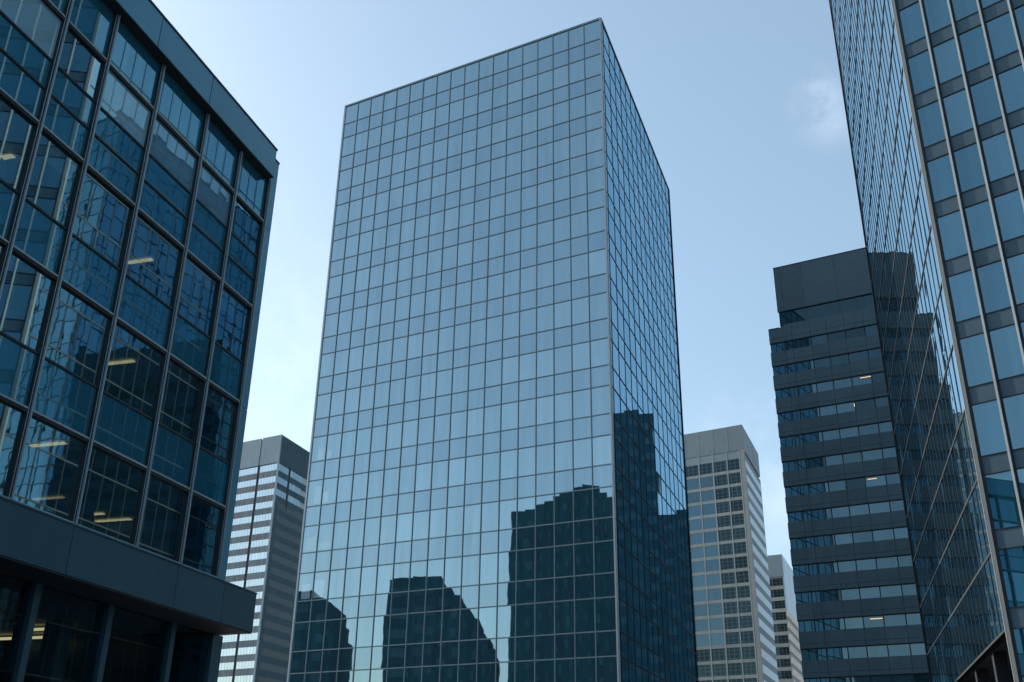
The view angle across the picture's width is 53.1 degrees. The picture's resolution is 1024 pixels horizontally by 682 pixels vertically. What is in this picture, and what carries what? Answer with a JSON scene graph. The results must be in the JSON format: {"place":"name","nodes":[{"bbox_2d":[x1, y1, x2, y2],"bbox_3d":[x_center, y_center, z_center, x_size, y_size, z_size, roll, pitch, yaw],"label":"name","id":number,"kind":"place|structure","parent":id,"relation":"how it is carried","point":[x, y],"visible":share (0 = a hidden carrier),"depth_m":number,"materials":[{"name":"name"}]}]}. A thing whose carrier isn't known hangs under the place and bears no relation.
{"place":"outdoors","nodes":[
{"label":"outdoors","id":0,"kind":"place"},
{"bbox_2d":[152,0,864,569],"label":"sky","id":1,"kind":"structure","parent":0,"point":[739,103],"materials":[{"name":"blue"}]},
{"bbox_2d":[684,425,778,681],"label":"beige gridded tower","id":2,"kind":"structure","parent":0,"point":[734,631],"depth_m":272.17,"materials":[{"name":"concrete"}]},
{"bbox_2d":[693,590,706,601],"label":"window pane","id":3,"kind":"structure","parent":2,"relation":"in","point":[699,595],"depth_m":270.47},
{"bbox_2d":[694,604,707,616],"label":"window pane","id":4,"kind":"structure","parent":2,"relation":"in","point":[699,610],"depth_m":268.86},
{"bbox_2d":[695,619,708,631],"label":"window pane","id":5,"kind":"structure","parent":2,"relation":"in","point":[700,625],"depth_m":267.32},
{"bbox_2d":[696,634,709,646],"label":"window pane","id":6,"kind":"structure","parent":2,"relation":"in","point":[701,640],"depth_m":265.73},
{"bbox_2d":[697,649,710,661],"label":"window pane","id":7,"kind":"structure","parent":2,"relation":"in","point":[702,655],"depth_m":264.11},
{"bbox_2d":[697,665,711,676],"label":"window pane","id":8,"kind":"structure","parent":2,"relation":"in","point":[703,670],"depth_m":262.57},
{"bbox_2d":[707,574,720,585],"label":"window pane","id":9,"kind":"structure","parent":2,"relation":"in","point":[713,579],"depth_m":270.08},
{"bbox_2d":[708,588,721,600],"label":"window pane","id":10,"kind":"structure","parent":2,"relation":"in","point":[713,594],"depth_m":268.53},
{"bbox_2d":[709,603,722,615],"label":"window pane","id":11,"kind":"structure","parent":2,"relation":"in","point":[714,609],"depth_m":266.90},
{"bbox_2d":[709,618,723,630],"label":"window pane","id":12,"kind":"structure","parent":2,"relation":"in","point":[717,623],"depth_m":265.34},
{"bbox_2d":[710,633,724,645],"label":"window pane","id":13,"kind":"structure","parent":2,"relation":"in","point":[716,639],"depth_m":263.73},
{"bbox_2d":[711,648,725,660],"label":"window pane","id":14,"kind":"structure","parent":2,"relation":"in","point":[717,654],"depth_m":262.19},
{"bbox_2d":[712,664,726,676],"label":"window pane","id":15,"kind":"structure","parent":2,"relation":"in","point":[718,669],"depth_m":260.62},
{"bbox_2d":[720,558,733,569],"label":"window pane","id":16,"kind":"structure","parent":2,"relation":"in","point":[727,563],"depth_m":269.72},
{"bbox_2d":[721,572,734,584],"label":"window pane","id":17,"kind":"structure","parent":2,"relation":"in","point":[727,578],"depth_m":268.14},
{"bbox_2d":[722,587,736,598],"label":"window pane","id":18,"kind":"structure","parent":2,"relation":"in","point":[730,592],"depth_m":266.51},
{"bbox_2d":[723,602,737,613],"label":"window pane","id":19,"kind":"structure","parent":2,"relation":"in","point":[729,607],"depth_m":264.95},
{"bbox_2d":[724,617,738,628],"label":"window pane","id":20,"kind":"structure","parent":2,"relation":"in","point":[730,622],"depth_m":263.37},
{"bbox_2d":[725,632,739,644],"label":"window pane","id":21,"kind":"structure","parent":2,"relation":"in","point":[732,637],"depth_m":261.80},
{"bbox_2d":[727,647,740,659],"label":"window pane","id":22,"kind":"structure","parent":2,"relation":"in","point":[732,653],"depth_m":260.21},
{"bbox_2d":[728,663,741,675],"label":"window pane","id":23,"kind":"structure","parent":2,"relation":"in","point":[733,668],"depth_m":258.63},
{"bbox_2d":[741,631,753,643],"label":"window pane","id":24,"kind":"structure","parent":2,"relation":"in","point":[746,636],"depth_m":259.95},
{"bbox_2d":[742,646,754,658],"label":"window pane","id":25,"kind":"structure","parent":2,"relation":"in","point":[747,652],"depth_m":258.31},
{"bbox_2d":[743,662,755,674],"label":"window pane","id":26,"kind":"structure","parent":2,"relation":"in","point":[749,668],"depth_m":256.74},
{"bbox_2d":[829,0,1023,681],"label":"banded glass building","id":27,"kind":"structure","parent":0,"point":[933,94],"depth_m":53.80,"materials":[{"name":"blue glass"}]},
{"bbox_3d":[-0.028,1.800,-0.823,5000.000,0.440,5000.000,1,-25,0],"label":"ground","id":28,"kind":"structure","parent":0,"visible":0},
{"bbox_2d":[0,0,279,681],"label":"glass office building","id":29,"kind":"structure","parent":28,"relation":"on","point":[139,165],"depth_m":31.84,"materials":[{"name":"glass"}]},
{"bbox_2d":[0,401,23,495],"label":"window pane","id":30,"kind":"structure","parent":29,"relation":"in","point":[11,418],"depth_m":26.92,"materials":[{"name":"blue glass"}]},
{"bbox_2d":[0,573,31,681],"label":"shop window","id":31,"kind":"structure","parent":29,"relation":"in","point":[14,592],"depth_m":26.90,"materials":[{"name":"black glass"}]},
{"bbox_2d":[0,96,34,190],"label":"window pane","id":32,"kind":"structure","parent":29,"relation":"in","point":[16,131],"depth_m":28.26,"materials":[{"name":"blue glass"}]},
{"bbox_2d":[0,252,53,351],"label":"window pane","id":33,"kind":"structure","parent":29,"relation":"in","point":[26,292],"depth_m":28.06,"materials":[{"name":"blue glass"}]},
{"bbox_2d":[0,0,61,57],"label":"window pane","id":34,"kind":"structure","parent":29,"relation":"in","point":[34,18],"depth_m":29.71,"materials":[{"name":"glass"}]},
{"bbox_2d":[13,417,84,519],"bbox_3d":[-12.776,3.555,28.309,0.001,2.520,2.570,-6,-26,15],"label":"window pane","id":35,"kind":"structure","parent":29,"relation":"in","point":[49,472],"depth_m":28.32,"materials":[{"name":"blue glass"}]},
{"bbox_2d":[26,132,79,226],"bbox_3d":[-13.301,-4.701,29.678,0.003,2.340,1.990,-6,-26,15],"label":"window pane","id":36,"kind":"structure","parent":29,"relation":"in","point":[53,179],"depth_m":29.70,"materials":[{"name":"blue glass"}]},
{"bbox_2d":[23,586,105,681],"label":"shop window","id":37,"kind":"structure","parent":29,"relation":"in","point":[67,629],"depth_m":28.75,"materials":[{"name":"black glass"}]},
{"bbox_2d":[45,286,109,385],"bbox_3d":[-12.718,-0.173,30.014,0.004,2.360,2.570,-6,-26,15],"label":"window pane","id":38,"kind":"structure","parent":29,"relation":"in","point":[78,334],"depth_m":30.02,"materials":[{"name":"blue glass"}]},
{"bbox_2d":[59,28,102,99],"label":"window pane","id":39,"kind":"structure","parent":29,"relation":"in","point":[77,60],"depth_m":31.46,"materials":[{"name":"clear glass"}]},
{"bbox_2d":[73,171,131,267],"bbox_3d":[-12.662,-3.783,31.665,0.003,2.340,2.570,-6,-26,15],"label":"window pane","id":40,"kind":"structure","parent":29,"relation":"in","point":[102,218],"depth_m":31.67,"materials":[{"name":"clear glass"}]},
{"bbox_2d":[78,446,143,543],"bbox_3d":[-12.016,4.649,30.675,0.003,2.520,2.860,-6,-26,15],"label":"window pane","id":41,"kind":"structure","parent":29,"relation":"in","point":[109,505],"depth_m":30.69,"materials":[{"name":"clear glass"}]},
{"bbox_2d":[101,70,150,146],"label":"window pane","id":42,"kind":"structure","parent":29,"relation":"in","point":[117,100],"depth_m":33.44,"materials":[{"name":"glass"}]},
{"bbox_2d":[103,323,163,417],"bbox_3d":[-11.958,0.921,32.380,0.001,2.360,2.860,-6,-26,15],"label":"window pane","id":43,"kind":"structure","parent":29,"relation":"in","point":[134,366],"depth_m":32.39,"materials":[{"name":"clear glass"}]},
{"bbox_2d":[102,606,168,681],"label":"shop window","id":44,"kind":"structure","parent":29,"relation":"in","point":[137,641],"depth_m":31.66,"materials":[{"name":"black glass"}]},
{"bbox_2d":[126,214,180,306],"bbox_3d":[-11.902,-2.689,34.031,0.001,2.340,2.860,-6,-26,15],"label":"window pane","id":45,"kind":"structure","parent":29,"relation":"in","point":[153,261],"depth_m":34.04,"materials":[{"name":"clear glass"}]},
{"bbox_2d":[138,475,185,560],"bbox_3d":[-11.277,5.713,32.975,0.003,2.520,2.420,-6,-26,15],"label":"window pane","id":46,"kind":"structure","parent":29,"relation":"in","point":[164,504],"depth_m":33.02,"materials":[{"name":"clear glass"}]},
{"bbox_2d":[150,118,196,191],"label":"window pane","id":47,"kind":"structure","parent":29,"relation":"in","point":[165,147],"depth_m":35.80,"materials":[{"name":"glass"}]},
{"bbox_2d":[159,359,202,441],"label":"window pane","id":48,"kind":"structure","parent":29,"relation":"in","point":[182,390],"depth_m":34.71,"materials":[{"name":"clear glass"}]},
{"bbox_2d":[169,624,209,681],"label":"shop window","id":49,"kind":"structure","parent":29,"relation":"in","point":[190,650],"depth_m":34.32,"materials":[{"name":"black glass"}]},
{"bbox_2d":[177,256,217,335],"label":"window pane","id":50,"kind":"structure","parent":29,"relation":"in","point":[198,289],"depth_m":36.37,"materials":[{"name":"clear glass"}]},
{"bbox_2d":[182,495,221,574],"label":"window pane","id":51,"kind":"structure","parent":29,"relation":"in","point":[200,550],"depth_m":35.10,"materials":[{"name":"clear glass"}]},
{"bbox_2d":[197,165,230,225],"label":"window pane","id":52,"kind":"structure","parent":29,"relation":"in","point":[211,192],"depth_m":38.12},
{"bbox_2d":[200,386,236,461],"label":"window pane","id":53,"kind":"structure","parent":29,"relation":"in","point":[219,415],"depth_m":36.78,"materials":[{"name":"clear glass"}]},
{"bbox_2d":[215,287,248,359],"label":"window pane","id":54,"kind":"structure","parent":29,"relation":"in","point":[233,314],"depth_m":38.44,"materials":[{"name":"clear glass"}]},
{"bbox_2d":[232,199,260,254],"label":"window pane","id":55,"kind":"structure","parent":29,"relation":"in","point":[245,226],"depth_m":40.21,"materials":[{"name":"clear glass"}]},
{"bbox_2d":[217,434,309,681],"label":"striped concrete tower","id":56,"kind":"structure","parent":28,"relation":"on","point":[264,548],"depth_m":302.48,"materials":[{"name":"concrete"}]},
{"bbox_2d":[217,464,301,681],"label":"window pane","id":57,"kind":"structure","parent":56,"relation":"in","point":[249,664],"depth_m":305.03,"materials":[{"name":"glass"}]},
{"bbox_2d":[287,17,697,681],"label":"glass office tower","id":58,"kind":"structure","parent":28,"relation":"on","point":[497,481],"depth_m":92.23,"materials":[{"name":"blue glass"}]},
{"bbox_2d":[767,554,803,681],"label":"warm stone tower","id":59,"kind":"structure","parent":28,"relation":"on","point":[786,635],"depth_m":348.52,"materials":[{"name":"beige concrete"}]},
{"bbox_2d":[768,247,929,681],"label":"dark banded tower","id":60,"kind":"structure","parent":28,"relation":"on","point":[858,613],"depth_m":110.28,"materials":[{"name":"black stone"}]},
{"bbox_2d":[793,337,810,348],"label":"window pane","id":61,"kind":"structure","parent":60,"relation":"in","point":[804,342],"depth_m":118.52,"materials":[{"name":"blue glass"}]},
{"bbox_2d":[796,592,811,603],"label":"window pane","id":62,"kind":"structure","parent":60,"relation":"in","point":[801,597],"depth_m":107.76,"materials":[{"name":"blue glass"}]},
{"bbox_2d":[795,360,813,371],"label":"window pane","id":63,"kind":"structure","parent":60,"relation":"in","point":[802,366],"depth_m":117.31,"materials":[{"name":"blue glass"}]},
{"bbox_2d":[799,621,814,631],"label":"window pane","id":64,"kind":"structure","parent":60,"relation":"in","point":[805,626],"depth_m":106.55,"materials":[{"name":"blue glass"}]},
{"bbox_2d":[798,384,816,394],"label":"window pane","id":65,"kind":"structure","parent":60,"relation":"in","point":[806,389],"depth_m":116.12,"materials":[{"name":"blue glass"}]},
{"bbox_2d":[802,649,817,660],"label":"window pane","id":66,"kind":"structure","parent":60,"relation":"in","point":[807,655],"depth_m":105.34,"materials":[{"name":"blue glass"}]},
{"bbox_2d":[801,408,819,418],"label":"window pane","id":67,"kind":"structure","parent":60,"relation":"in","point":[809,413],"depth_m":114.90,"materials":[{"name":"blue glass"}]},
{"bbox_2d":[803,432,822,443],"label":"window pane","id":68,"kind":"structure","parent":60,"relation":"in","point":[814,437],"depth_m":113.70,"materials":[{"name":"blue glass"}]},
{"bbox_2d":[806,457,825,468],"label":"window pane","id":69,"kind":"structure","parent":60,"relation":"in","point":[815,462],"depth_m":112.52,"materials":[{"name":"blue glass"}]},
{"bbox_2d":[809,482,828,493],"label":"window pane","id":70,"kind":"structure","parent":60,"relation":"in","point":[821,487],"depth_m":111.31,"materials":[{"name":"blue glass"}]},
{"bbox_2d":[812,508,831,519],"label":"window pane","id":71,"kind":"structure","parent":60,"relation":"in","point":[824,513],"depth_m":110.10,"materials":[{"name":"blue glass"}]},
{"bbox_2d":[814,535,834,546],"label":"window pane","id":72,"kind":"structure","parent":60,"relation":"in","point":[822,540],"depth_m":108.90,"materials":[{"name":"blue glass"}]},
{"bbox_2d":[817,562,837,573],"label":"window pane","id":73,"kind":"structure","parent":60,"relation":"in","point":[824,568],"depth_m":107.71,"materials":[{"name":"blue glass"}]},
{"bbox_2d":[821,590,841,601],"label":"window pane","id":74,"kind":"structure","parent":60,"relation":"in","point":[835,595],"depth_m":106.50,"materials":[{"name":"blue glass"}]},
{"bbox_2d":[823,429,839,440],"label":"window pane","id":75,"kind":"structure","parent":60,"relation":"in","point":[834,434],"depth_m":112.82,"materials":[{"name":"blue glass"}]},
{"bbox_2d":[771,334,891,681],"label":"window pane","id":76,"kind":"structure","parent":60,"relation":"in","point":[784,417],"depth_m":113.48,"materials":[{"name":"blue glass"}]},
{"bbox_2d":[824,619,844,629],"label":"window pane","id":77,"kind":"structure","parent":60,"relation":"in","point":[831,624],"depth_m":105.29,"materials":[{"name":"blue glass"}]},
{"bbox_2d":[826,455,842,465],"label":"window pane","id":78,"kind":"structure","parent":60,"relation":"in","point":[837,459],"depth_m":111.61,"materials":[{"name":"blue glass"}]},
{"bbox_2d":[827,648,847,659],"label":"window pane","id":79,"kind":"structure","parent":60,"relation":"in","point":[833,653],"depth_m":104.11,"materials":[{"name":"blue glass"}]},
{"bbox_2d":[829,480,845,491],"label":"window pane","id":80,"kind":"structure","parent":60,"relation":"in","point":[837,485],"depth_m":110.42,"materials":[{"name":"blue glass"}]},
{"bbox_2d":[831,354,848,364],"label":"window pane","id":81,"kind":"structure","parent":60,"relation":"in","point":[841,359],"depth_m":115.54,"materials":[{"name":"blue glass"}]},
{"bbox_2d":[832,506,848,517],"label":"window pane","id":82,"kind":"structure","parent":60,"relation":"in","point":[841,511],"depth_m":109.22,"materials":[{"name":"blue glass"}]},
{"bbox_2d":[834,378,851,388],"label":"window pane","id":83,"kind":"structure","parent":60,"relation":"in","point":[842,383],"depth_m":114.34,"materials":[{"name":"blue glass"}]},
{"bbox_2d":[835,533,852,544],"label":"window pane","id":84,"kind":"structure","parent":60,"relation":"in","point":[841,538],"depth_m":108.00,"materials":[{"name":"blue glass"}]},
{"bbox_2d":[837,402,854,412],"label":"window pane","id":85,"kind":"structure","parent":60,"relation":"in","point":[846,407],"depth_m":113.15,"materials":[{"name":"blue glass"}]},
{"bbox_2d":[838,561,855,571],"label":"window pane","id":86,"kind":"structure","parent":60,"relation":"in","point":[846,566],"depth_m":106.82,"materials":[{"name":"blue glass"}]},
{"bbox_2d":[840,427,858,437],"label":"window pane","id":87,"kind":"structure","parent":60,"relation":"in","point":[847,432],"depth_m":111.94,"materials":[{"name":"blue glass"}]},
{"bbox_2d":[841,589,859,599],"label":"window pane","id":88,"kind":"structure","parent":60,"relation":"in","point":[849,594],"depth_m":105.61,"materials":[{"name":"blue glass"}]},
{"bbox_2d":[843,452,861,463],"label":"window pane","id":89,"kind":"structure","parent":60,"relation":"in","point":[851,457],"depth_m":110.75,"materials":[{"name":"blue glass"}]},
{"bbox_2d":[845,617,863,628],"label":"window pane","id":90,"kind":"structure","parent":60,"relation":"in","point":[850,623],"depth_m":104.39,"materials":[{"name":"blue glass"}]},
{"bbox_2d":[846,327,864,338],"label":"window pane","id":91,"kind":"structure","parent":60,"relation":"in","point":[852,333],"depth_m":115.81,"materials":[{"name":"blue glass"}]},
{"bbox_2d":[846,478,865,488],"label":"window pane","id":92,"kind":"structure","parent":60,"relation":"in","point":[860,482],"depth_m":109.54,"materials":[{"name":"blue glass"}]},
{"bbox_2d":[848,647,866,657],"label":"window pane","id":93,"kind":"structure","parent":60,"relation":"in","point":[854,652],"depth_m":103.20,"materials":[{"name":"blue glass"}]},
{"bbox_2d":[849,504,868,515],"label":"window pane","id":94,"kind":"structure","parent":60,"relation":"in","point":[858,509],"depth_m":108.34,"materials":[{"name":"blue glass"}]},
{"bbox_2d":[849,351,868,361],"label":"window pane","id":95,"kind":"structure","parent":60,"relation":"in","point":[863,355],"depth_m":114.61,"materials":[{"name":"blue glass"}]},
{"bbox_2d":[852,374,871,385],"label":"window pane","id":96,"kind":"structure","parent":60,"relation":"in","point":[858,380],"depth_m":113.43,"materials":[{"name":"blue glass"}]},
{"bbox_2d":[853,531,872,542],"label":"window pane","id":97,"kind":"structure","parent":60,"relation":"in","point":[858,537],"depth_m":107.13,"materials":[{"name":"blue glass"}]},
{"bbox_2d":[855,399,874,410],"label":"window pane","id":98,"kind":"structure","parent":60,"relation":"in","point":[865,404],"depth_m":112.22,"materials":[{"name":"blue glass"}]},
{"bbox_2d":[856,559,875,570],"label":"window pane","id":99,"kind":"structure","parent":60,"relation":"in","point":[867,564],"depth_m":105.93,"materials":[{"name":"blue glass"}]},
{"bbox_2d":[858,424,878,434],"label":"window pane","id":100,"kind":"structure","parent":60,"relation":"in","point":[867,429],"depth_m":111.02,"materials":[{"name":"blue glass"}]},
{"bbox_2d":[860,587,879,598],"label":"window pane","id":101,"kind":"structure","parent":60,"relation":"in","point":[873,592],"depth_m":104.75,"materials":[{"name":"blue glass"}]},
{"bbox_2d":[862,449,881,460],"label":"window pane","id":102,"kind":"structure","parent":60,"relation":"in","point":[873,454],"depth_m":109.82,"materials":[{"name":"blue glass"}]},
{"bbox_2d":[863,616,883,627],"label":"window pane","id":103,"kind":"structure","parent":60,"relation":"in","point":[869,622],"depth_m":103.55,"materials":[{"name":"blue glass"}]},
{"bbox_2d":[865,475,885,486],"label":"window pane","id":104,"kind":"structure","parent":60,"relation":"in","point":[880,480],"depth_m":108.60,"materials":[{"name":"blue glass"}]},
{"bbox_2d":[867,645,887,656],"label":"window pane","id":105,"kind":"structure","parent":60,"relation":"in","point":[873,651],"depth_m":102.32,"materials":[{"name":"blue glass"}]},
{"bbox_2d":[869,502,889,513],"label":"window pane","id":106,"kind":"structure","parent":60,"relation":"in","point":[884,506],"depth_m":107.42,"materials":[{"name":"blue glass"}]},
{"bbox_2d":[873,529,893,540],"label":"window pane","id":107,"kind":"structure","parent":60,"relation":"in","point":[887,534],"depth_m":106.22,"materials":[{"name":"blue glass"}]},
{"bbox_2d":[876,557,897,568],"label":"window pane","id":108,"kind":"structure","parent":60,"relation":"in","point":[890,562],"depth_m":105.01,"materials":[{"name":"blue glass"}]},
{"bbox_2d":[880,585,901,596],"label":"window pane","id":109,"kind":"structure","parent":60,"relation":"in","point":[886,591],"depth_m":103.81,"materials":[{"name":"blue glass"}]},
{"bbox_2d":[884,614,905,626],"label":"window pane","id":110,"kind":"structure","parent":60,"relation":"in","point":[890,620],"depth_m":102.60,"materials":[{"name":"blue glass"}]},
{"bbox_2d":[888,644,910,655],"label":"window pane","id":111,"kind":"structure","parent":60,"relation":"in","point":[904,649],"depth_m":101.40,"materials":[{"name":"blue glass"}]},
{"bbox_2d":[892,675,913,681],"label":"window pane","id":112,"kind":"structure","parent":60,"relation":"in","point":[896,678],"depth_m":100.29,"materials":[{"name":"blue glass"}]},
{"bbox_2d":[902,584,916,595],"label":"window pane","id":113,"kind":"structure","parent":60,"relation":"in","point":[910,589],"depth_m":103.02,"materials":[{"name":"blue glass"}]},
{"bbox_2d":[906,613,920,624],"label":"window pane","id":114,"kind":"structure","parent":60,"relation":"in","point":[912,619],"depth_m":101.82,"materials":[{"name":"blue glass"}]},
{"bbox_2d":[910,643,925,654],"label":"window pane","id":115,"kind":"structure","parent":60,"relation":"in","point":[916,649],"depth_m":100.61,"materials":[{"name":"blue glass"}]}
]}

